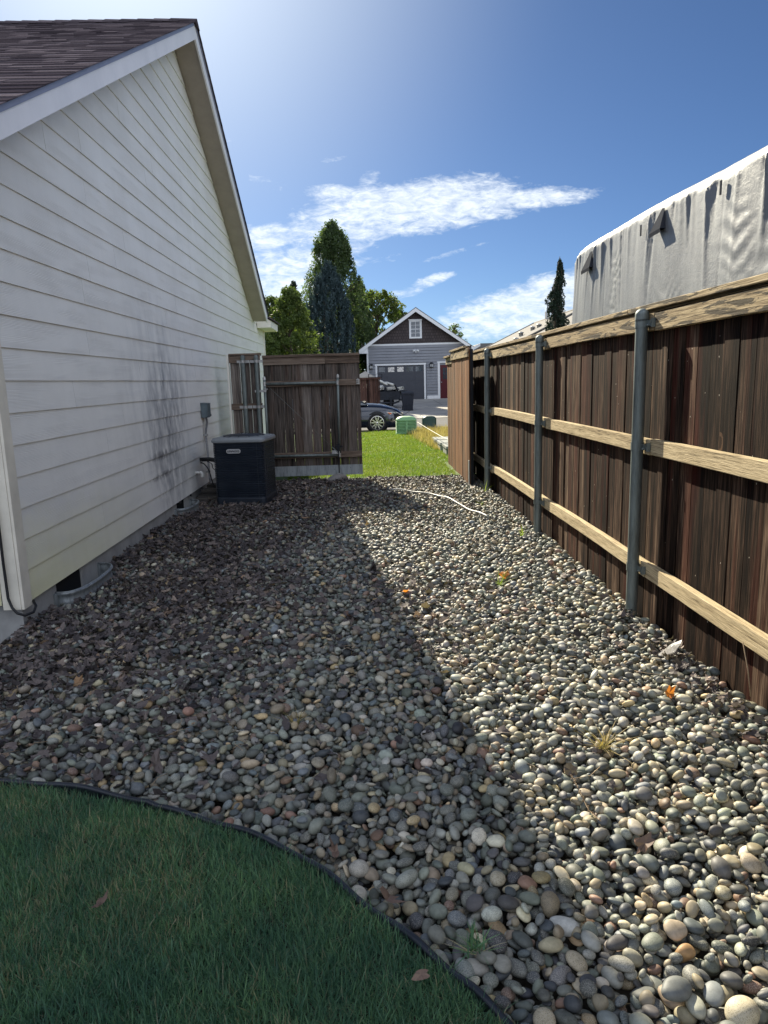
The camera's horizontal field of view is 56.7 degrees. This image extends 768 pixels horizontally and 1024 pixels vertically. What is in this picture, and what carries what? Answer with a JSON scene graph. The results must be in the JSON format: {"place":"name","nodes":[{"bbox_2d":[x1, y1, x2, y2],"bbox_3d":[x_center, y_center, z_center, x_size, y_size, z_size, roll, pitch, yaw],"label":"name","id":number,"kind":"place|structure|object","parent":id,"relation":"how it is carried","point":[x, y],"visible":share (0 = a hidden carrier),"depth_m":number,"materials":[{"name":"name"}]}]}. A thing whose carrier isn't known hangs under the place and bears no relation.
{"place":"outdoors","nodes":[
{"label":"outdoors","id":0,"kind":"place"},
{"bbox_2d":[0,777,519,1023],"bbox_3d":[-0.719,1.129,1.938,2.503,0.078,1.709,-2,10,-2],"label":"back lawn grass","id":1,"kind":"structure","parent":0,"point":[98,921],"depth_m":1.93,"materials":[{"name":"green plant"}]},
{"bbox_2d":[91,890,107,907],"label":"dead leaf","id":2,"kind":"object","parent":1,"relation":"on","point":[100,901],"visible":1,"depth_m":2.01,"materials":[{"name":"brown plant"}]},
{"bbox_2d":[411,969,429,980],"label":"dead leaf","id":3,"kind":"object","parent":1,"relation":"on","point":[420,974],"visible":1,"depth_m":1.74,"materials":[{"name":"brown plant"}]},
{"bbox_2d":[276,430,475,480],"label":"front lawn","id":4,"kind":"structure","parent":0,"point":[286,477],"depth_m":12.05,"materials":[{"name":"green plant"}]},
{"bbox_2d":[396,416,416,433],"bbox_3d":[0.688,-2.691,22.112,0.661,0.562,0.630,-2,10,-2],"label":"utility pedestal","id":5,"kind":"object","parent":4,"relation":"on","point":[405,424],"visible":0.93,"depth_m":21.84,"materials":[{"name":"green plastic"}]},
{"bbox_2d":[406,423,447,449],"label":"dry grass","id":6,"kind":"structure","parent":4,"relation":"on","point":[422,432],"depth_m":19.69,"materials":[{"name":"yellow plant"}]},
{"bbox_2d":[422,416,435,429],"bbox_3d":[1.486,-2.900,23.448,0.472,0.522,0.472,-2,10,-2],"label":"utility pedestal","id":7,"kind":"object","parent":4,"relation":"on","point":[429,421],"visible":0.62,"depth_m":23.22,"materials":[{"name":"green plastic"}]},
{"bbox_2d":[432,437,447,443],"bbox_3d":[1.520,-1.643,16.778,0.700,0.210,0.740,-2,10,-2],"label":"paver block","id":8,"kind":"object","parent":4,"relation":"on","point":[436,438],"depth_m":16.63,"materials":[{"name":"grey concrete"}]},
{"bbox_2d":[436,440,447,449],"bbox_3d":[1.525,-1.461,15.692,0.660,0.210,0.740,-2,10,-2],"label":"paver block","id":9,"kind":"object","parent":4,"relation":"on","point":[439,442],"depth_m":15.58,"materials":[{"name":"grey concrete"}]},
{"bbox_2d":[442,443,447,454],"bbox_3d":[1.540,-1.279,14.607,0.620,0.210,0.740,-2,10,-2],"label":"paver block","id":10,"kind":"object","parent":4,"relation":"on","point":[445,447],"depth_m":14.51,"materials":[{"name":"grey concrete"}]},
{"bbox_2d":[312,418,447,432],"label":"street","id":11,"kind":"structure","parent":0,"point":[441,421],"depth_m":28.52,"materials":[{"name":"grey asphalt"}]},
{"bbox_2d":[284,399,403,430],"bbox_3d":[-1.768,-3.585,25.707,4.914,1.527,1.930,-2,10,-2],"label":"parked car","id":12,"kind":"object","parent":11,"relation":"on","point":[378,417],"visible":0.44,"depth_m":24.97,"materials":[{"name":"black paint"}]},
{"bbox_2d":[0,0,767,369],"label":"sky","id":13,"kind":"structure","parent":0,"point":[461,149],"materials":[{"name":"blue"}]},
{"bbox_2d":[4,384,765,1023],"bbox_3d":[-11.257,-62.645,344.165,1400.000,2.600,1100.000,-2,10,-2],"label":"ground","id":14,"kind":"structure","parent":0,"point":[402,916],"depth_m":2.48,"materials":[{"name":"grey stone"}]},
{"bbox_2d":[0,18,279,643],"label":"white house","id":15,"kind":"structure","parent":14,"relation":"on","point":[133,310],"depth_m":6.37,"materials":[{"name":"beige paint"}]},
{"bbox_2d":[0,528,36,616],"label":"cable","id":16,"kind":"object","parent":15,"relation":"attached to","point":[7,590],"visible":1,"depth_m":4.48,"materials":[{"name":"black rubber"}]},
{"bbox_2d":[53,562,112,606],"bbox_3d":[-2.261,0.658,5.526,0.190,0.341,0.900,-2,10,-2],"label":"window well","id":17,"kind":"object","parent":15,"relation":"attached to","point":[105,573],"depth_m":5.25,"materials":[{"name":"silver metal"}]},
{"bbox_2d":[175,499,198,515],"bbox_3d":[-2.377,0.064,8.754,0.170,0.341,0.770,-2,10,-2],"label":"window well","id":18,"kind":"object","parent":15,"relation":"attached to","point":[193,504],"depth_m":8.60,"materials":[{"name":"silver metal"}]},
{"bbox_2d":[195,471,203,476],"bbox_3d":[-2.421,-0.498,9.351,0.114,0.082,0.042,-2,10,-2],"label":"drain elbow","id":19,"kind":"object","parent":15,"relation":"attached to","point":[200,472],"visible":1,"depth_m":9.34,"materials":[{"name":"white plastic"}]},
{"bbox_2d":[200,403,211,482],"bbox_3d":[-2.405,-0.898,9.905,0.178,1.233,0.278,-2,10,-2],"label":"electrical box","id":20,"kind":"object","parent":15,"relation":"attached to","point":[205,411],"visible":0.8,"depth_m":9.86,"materials":[{"name":"black metal"}]},
{"bbox_2d":[200,457,215,487],"bbox_3d":[-2.297,-0.503,9.565,0.479,0.462,0.099,7,14,39],"label":"refrigerant line","id":21,"kind":"object","parent":15,"relation":"attached to","point":[207,459],"visible":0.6,"depth_m":9.58,"materials":[{"name":"black rubber"}]},
{"bbox_2d":[211,432,276,504],"bbox_3d":[-1.798,-0.587,9.284,0.688,0.895,0.688,-1,11,5],"label":"air conditioner","id":22,"kind":"object","parent":14,"relation":"on","point":[244,463],"visible":1,"depth_m":8.99,"materials":[{"name":"black metal"}]},
{"bbox_2d":[226,353,264,433],"bbox_3d":[-2.068,-1.344,10.893,0.544,2.112,0.165,-2,10,-2],"label":"wooden fence","id":23,"kind":"object","parent":14,"relation":"on","point":[246,364],"visible":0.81,"depth_m":10.81,"materials":[{"name":"brown wood"}]},
{"bbox_2d":[255,353,362,476],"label":"gate","id":24,"kind":"structure","parent":23,"relation":"attached to","point":[301,453],"depth_m":10.92,"materials":[{"name":"brown wood"}]},
{"bbox_2d":[0,778,514,1023],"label":"lawn edging","id":25,"kind":"object","parent":14,"relation":"on","point":[476,989],"visible":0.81,"depth_m":2.25,"materials":[{"name":"black plastic"}]},
{"bbox_2d":[264,295,302,395],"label":"leafy tree","id":26,"kind":"object","parent":14,"relation":"on","point":[270,302],"visible":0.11,"depth_m":40.95,"materials":[{"name":"green plant"}]},
{"bbox_2d":[264,285,323,379],"bbox_3d":[-5.174,-9.158,39.928,3.660,6.881,3.612,-2,10,-2],"label":"leafy tree","id":27,"kind":"object","parent":14,"relation":"on","point":[291,314],"visible":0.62,"depth_m":39.14,"materials":[{"name":"green plant"}]},
{"bbox_2d":[301,259,356,378],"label":"blue spruce","id":28,"kind":"object","parent":14,"relation":"on","point":[327,281],"visible":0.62,"depth_m":42.67,"materials":[{"name":"green plant"}]},
{"bbox_2d":[327,474,346,481],"bbox_3d":[-0.721,-0.515,10.994,0.325,0.155,0.183,-7,12,-28],"label":"rock","id":29,"kind":"object","parent":14,"relation":"on","point":[334,477],"visible":0.62,"depth_m":10.93,"materials":[{"name":"grey stone"}]},
{"bbox_2d":[301,218,375,383],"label":"evergreen tree","id":30,"kind":"object","parent":14,"relation":"on","point":[330,243],"visible":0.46,"depth_m":49.01,"materials":[{"name":"green plant"}]},
{"bbox_2d":[321,342,364,391],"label":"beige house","id":31,"kind":"structure","parent":14,"relation":"on","point":[360,354],"depth_m":51.57,"materials":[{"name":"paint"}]},
{"bbox_2d":[347,283,375,389],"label":"leafy tree","id":32,"kind":"object","parent":14,"relation":"on","point":[368,314],"visible":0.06,"depth_m":53.67,"materials":[{"name":"green plant"}]},
{"bbox_2d":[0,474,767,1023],"bbox_3d":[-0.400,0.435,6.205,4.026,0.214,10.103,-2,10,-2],"label":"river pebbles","id":33,"kind":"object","parent":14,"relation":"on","point":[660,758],"visible":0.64,"depth_m":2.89,"materials":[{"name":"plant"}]},
{"bbox_2d":[196,483,217,502],"bbox_3d":[-2.191,-0.242,9.610,0.530,0.220,0.680,-2,10,-2],"label":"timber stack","id":34,"kind":"object","parent":33,"relation":"on","point":[209,491],"visible":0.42,"depth_m":9.43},
{"bbox_2d":[275,707,309,724],"bbox_3d":[-0.419,0.908,3.145,0.211,0.072,0.190,-2,10,-2],"label":"weed","id":35,"kind":"object","parent":33,"relation":"on","point":[297,721],"visible":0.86,"depth_m":3.16,"materials":[{"name":"green plant"}]},
{"bbox_2d":[3,481,663,784],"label":"twig litter","id":36,"kind":"object","parent":33,"relation":"on","point":[345,645],"visible":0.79,"depth_m":3.81,"materials":[{"name":"brown wood"}]},
{"bbox_2d":[328,836,338,857],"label":"dead leaf","id":37,"kind":"object","parent":33,"relation":"on","point":[333,848],"visible":1,"depth_m":2.25,"materials":[{"name":"brown plant"}]},
{"bbox_2d":[349,859,368,877],"bbox_3d":[-0.078,1.108,2.212,0.064,0.046,0.059,-2,10,-2],"label":"pebble","id":38,"kind":"object","parent":33,"relation":"on","point":[358,868],"visible":1,"depth_m":2.19,"materials":[{"name":"white stone"}]},
{"bbox_2d":[379,886,406,902],"bbox_3d":[0.027,1.090,2.032,0.082,0.047,0.050,4,12,28],"label":"dead leaf","id":39,"kind":"object","parent":33,"relation":"on","point":[387,896],"visible":1,"depth_m":2.03,"materials":[{"name":"brown plant"}]},
{"bbox_2d":[391,488,488,516],"bbox_3d":[0.733,-0.147,8.769,0.304,0.037,2.336,-7,12,-25],"label":"white hose","id":40,"kind":"object","parent":33,"relation":"on","point":[444,497],"visible":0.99,"depth_m":8.94,"materials":[{"name":"plastic"}]},
{"bbox_2d":[454,957,474,978],"bbox_3d":[0.210,1.188,1.841,0.055,0.048,0.065,-2,10,-2],"label":"pebble","id":41,"kind":"object","parent":33,"relation":"on","point":[465,965],"visible":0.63,"depth_m":1.83,"materials":[{"name":"grey stone"}]},
{"bbox_2d":[439,916,505,968],"bbox_3d":[0.231,1.109,1.837,0.186,0.085,0.161,-2,10,-2],"label":"weed","id":42,"kind":"object","parent":33,"relation":"on","point":[472,940],"visible":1,"depth_m":1.86,"materials":[{"name":"green plant"}]},
{"bbox_2d":[492,566,510,585],"bbox_3d":[0.849,0.468,5.249,0.341,0.145,0.360,-2,10,-2],"label":"weed","id":43,"kind":"object","parent":33,"relation":"on","point":[502,580],"visible":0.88,"depth_m":5.26,"materials":[{"name":"green plant"}]},
{"bbox_2d":[499,571,509,578],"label":"dead leaf","id":44,"kind":"object","parent":33,"relation":"on","point":[506,574],"visible":0.92,"depth_m":5.35,"materials":[{"name":"orange plant"}]},
{"bbox_2d":[549,916,579,936],"bbox_3d":[0.502,1.149,1.980,0.079,0.040,0.059,-2,10,-2],"label":"pebble","id":45,"kind":"object","parent":33,"relation":"on","point":[568,925],"visible":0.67,"depth_m":1.97,"materials":[{"name":"white stone"}]},
{"bbox_2d":[570,774,600,820],"bbox_3d":[0.707,1.008,2.518,0.023,0.032,0.308,-2,11,-4],"label":"seed stalk","id":46,"kind":"object","parent":33,"relation":"on","point":[592,813],"visible":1,"depth_m":2.50,"materials":[{"name":"beige plant"}]},
{"bbox_2d":[571,719,639,763],"bbox_3d":[0.921,0.886,2.861,0.251,0.120,0.352,-9,13,-35],"label":"weed","id":47,"kind":"object","parent":33,"relation":"on","point":[605,741],"visible":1,"depth_m":2.86,"materials":[{"name":"green plant"}]},
{"bbox_2d":[635,832,654,853],"bbox_3d":[0.828,1.054,2.254,0.056,0.071,0.045,-2,10,-2],"label":"dead leaf","id":48,"kind":"object","parent":33,"relation":"on","point":[644,842],"visible":1,"depth_m":2.26,"materials":[{"name":"brown plant"}]},
{"bbox_2d":[658,640,681,655],"bbox_3d":[1.510,0.720,3.760,0.121,0.109,0.080,1,11,12],"label":"plastic shard","id":49,"kind":"object","parent":33,"relation":"on","point":[671,648],"visible":1,"depth_m":3.74,"materials":[{"name":"white plastic"}]},
{"bbox_2d":[665,685,675,697],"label":"dead leaf","id":50,"kind":"object","parent":33,"relation":"on","point":[669,692],"visible":1,"depth_m":3.30,"materials":[{"name":"orange plant"}]},
{"bbox_2d":[661,975,691,1001],"bbox_3d":[0.712,1.161,1.734,0.082,0.040,0.058,-2,10,-2],"label":"pebble","id":51,"kind":"object","parent":33,"relation":"on","point":[674,988],"visible":1,"depth_m":1.72,"materials":[{"name":"grey stone"}]},
{"bbox_2d":[675,943,695,962],"bbox_3d":[0.787,1.158,1.869,0.058,0.045,0.035,-2,10,-2],"label":"pebble","id":52,"kind":"object","parent":33,"relation":"on","point":[687,951],"visible":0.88,"depth_m":1.86,"materials":[{"name":"stone"}]},
{"bbox_2d":[724,995,759,1023],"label":"pebble","id":53,"kind":"object","parent":33,"relation":"on","point":[740,1009],"visible":0.98,"depth_m":1.66,"materials":[{"name":"beige stone"}]},
{"bbox_2d":[742,642,751,695],"bbox_3d":[1.653,0.716,3.243,0.008,0.241,0.062,-7,12,-26],"label":"dry stem","id":54,"kind":"object","parent":33,"relation":"on","point":[747,671],"visible":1,"depth_m":3.24,"materials":[{"name":"plant"}]},
{"bbox_2d":[364,289,406,336],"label":"maple tree","id":55,"kind":"object","parent":14,"relation":"on","point":[391,303],"visible":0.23,"depth_m":57.12,"materials":[{"name":"green plant"}]},
{"bbox_2d":[395,306,403,318],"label":"leafy tree","id":56,"kind":"object","parent":14,"relation":"on","point":[400,310],"visible":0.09,"depth_m":59.80,"materials":[{"name":"green plant"}]},
{"bbox_2d":[359,307,473,398],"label":"garage","id":57,"kind":"structure","parent":14,"relation":"on","point":[410,350],"depth_m":44.98,"materials":[{"name":"grey"}]},
{"bbox_2d":[377,365,423,398],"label":"roller door","id":58,"kind":"structure","parent":57,"relation":"in","point":[411,377],"depth_m":45.24,"materials":[{"name":"grey metal"}]},
{"bbox_2d":[408,319,421,338],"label":"window","id":59,"kind":"structure","parent":57,"relation":"in","point":[415,325],"depth_m":44.69,"materials":[{"name":"white glass"}]},
{"bbox_2d":[440,365,447,397],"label":"door","id":60,"kind":"structure","parent":57,"relation":"in","point":[443,368],"depth_m":45.37,"materials":[{"name":"red wood"}]},
{"bbox_2d":[443,355,452,466],"bbox_3d":[1.151,-1.701,12.345,0.130,1.963,0.810,-2,10,-2],"label":"wooden fence","id":61,"kind":"object","parent":14,"relation":"on","point":[449,396],"visible":0.58,"depth_m":12.35,"materials":[{"name":"brown wood"}]},
{"bbox_2d":[447,323,467,341],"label":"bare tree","id":62,"kind":"object","parent":14,"relation":"on","point":[455,330],"visible":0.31,"depth_m":59.15,"materials":[{"name":"green plant"}]},
{"bbox_2d":[449,345,473,484],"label":"gate","id":63,"kind":"structure","parent":14,"relation":"on","point":[461,358],"depth_m":10.59,"materials":[{"name":"brown wood"}]},
{"bbox_2d":[473,343,492,349],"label":"house","id":64,"kind":"structure","parent":14,"relation":"on","point":[480,346],"depth_m":60.24,"materials":[{"name":"grey"}]},
{"bbox_2d":[487,309,572,346],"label":"neighbour house","id":65,"kind":"structure","parent":14,"relation":"on","point":[537,327],"depth_m":33.75,"materials":[{"name":"beige paint"}]},
{"bbox_2d":[544,257,569,330],"bbox_3d":[5.227,-5.002,21.627,1.715,5.255,1.721,-2,10,-2],"label":"weeping cedar","id":66,"kind":"object","parent":14,"relation":"on","point":[554,301],"visible":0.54,"depth_m":21.27,"materials":[{"name":"green plant"}]},
{"bbox_2d":[473,272,767,734],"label":"fence","id":67,"kind":"object","parent":14,"relation":"on","point":[624,454],"visible":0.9,"depth_m":4.22,"materials":[{"name":"wood"}]},
{"bbox_2d":[572,145,767,323],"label":"covered rv","id":68,"kind":"object","parent":14,"relation":"on","point":[710,231],"visible":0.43,"depth_m":7.13,"materials":[{"name":"silver fabric"}]},
{"bbox_2d":[380,398,447,417],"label":"driveway","id":69,"kind":"structure","parent":0,"point":[437,408],"depth_m":37.36,"materials":[{"name":"concrete"}]},
{"bbox_2d":[360,371,374,380],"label":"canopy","id":70,"kind":"object","parent":69,"relation":"on","point":[364,374],"visible":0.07,"depth_m":40.31,"materials":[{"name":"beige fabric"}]},
{"bbox_2d":[360,374,401,405],"bbox_3d":[-0.289,-6.564,38.509,3.109,1.801,2.300,-2,10,-2],"label":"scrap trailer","id":71,"kind":"object","parent":69,"relation":"on","point":[389,398],"visible":0.45,"depth_m":37.54,"materials":[{"name":"metal"}]},
{"bbox_2d":[401,391,413,410],"bbox_3d":[1.190,-5.593,35.892,0.620,0.958,0.833,-2,10,-2],"label":"wheeled bin","id":72,"kind":"object","parent":69,"relation":"on","point":[407,400],"visible":1,"depth_m":35.55,"materials":[{"name":"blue plastic"}]},
{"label":"far yard","id":73,"kind":"structure","parent":0,"visible":0},
{"bbox_2d":[290,280,300,296],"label":"pine tree","id":74,"kind":"object","parent":73,"relation":"on","point":[293,284],"visible":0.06,"depth_m":52.53,"materials":[{"name":"green plant"}]},
{"bbox_2d":[283,377,379,402],"bbox_3d":[-5.087,-5.040,32.472,9.900,1.890,0.130,-2,10,-2],"label":"fence","id":75,"kind":"object","parent":73,"relation":"on","point":[370,393],"visible":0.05,"depth_m":32.52,"materials":[{"name":"brown wood"}]}
]}

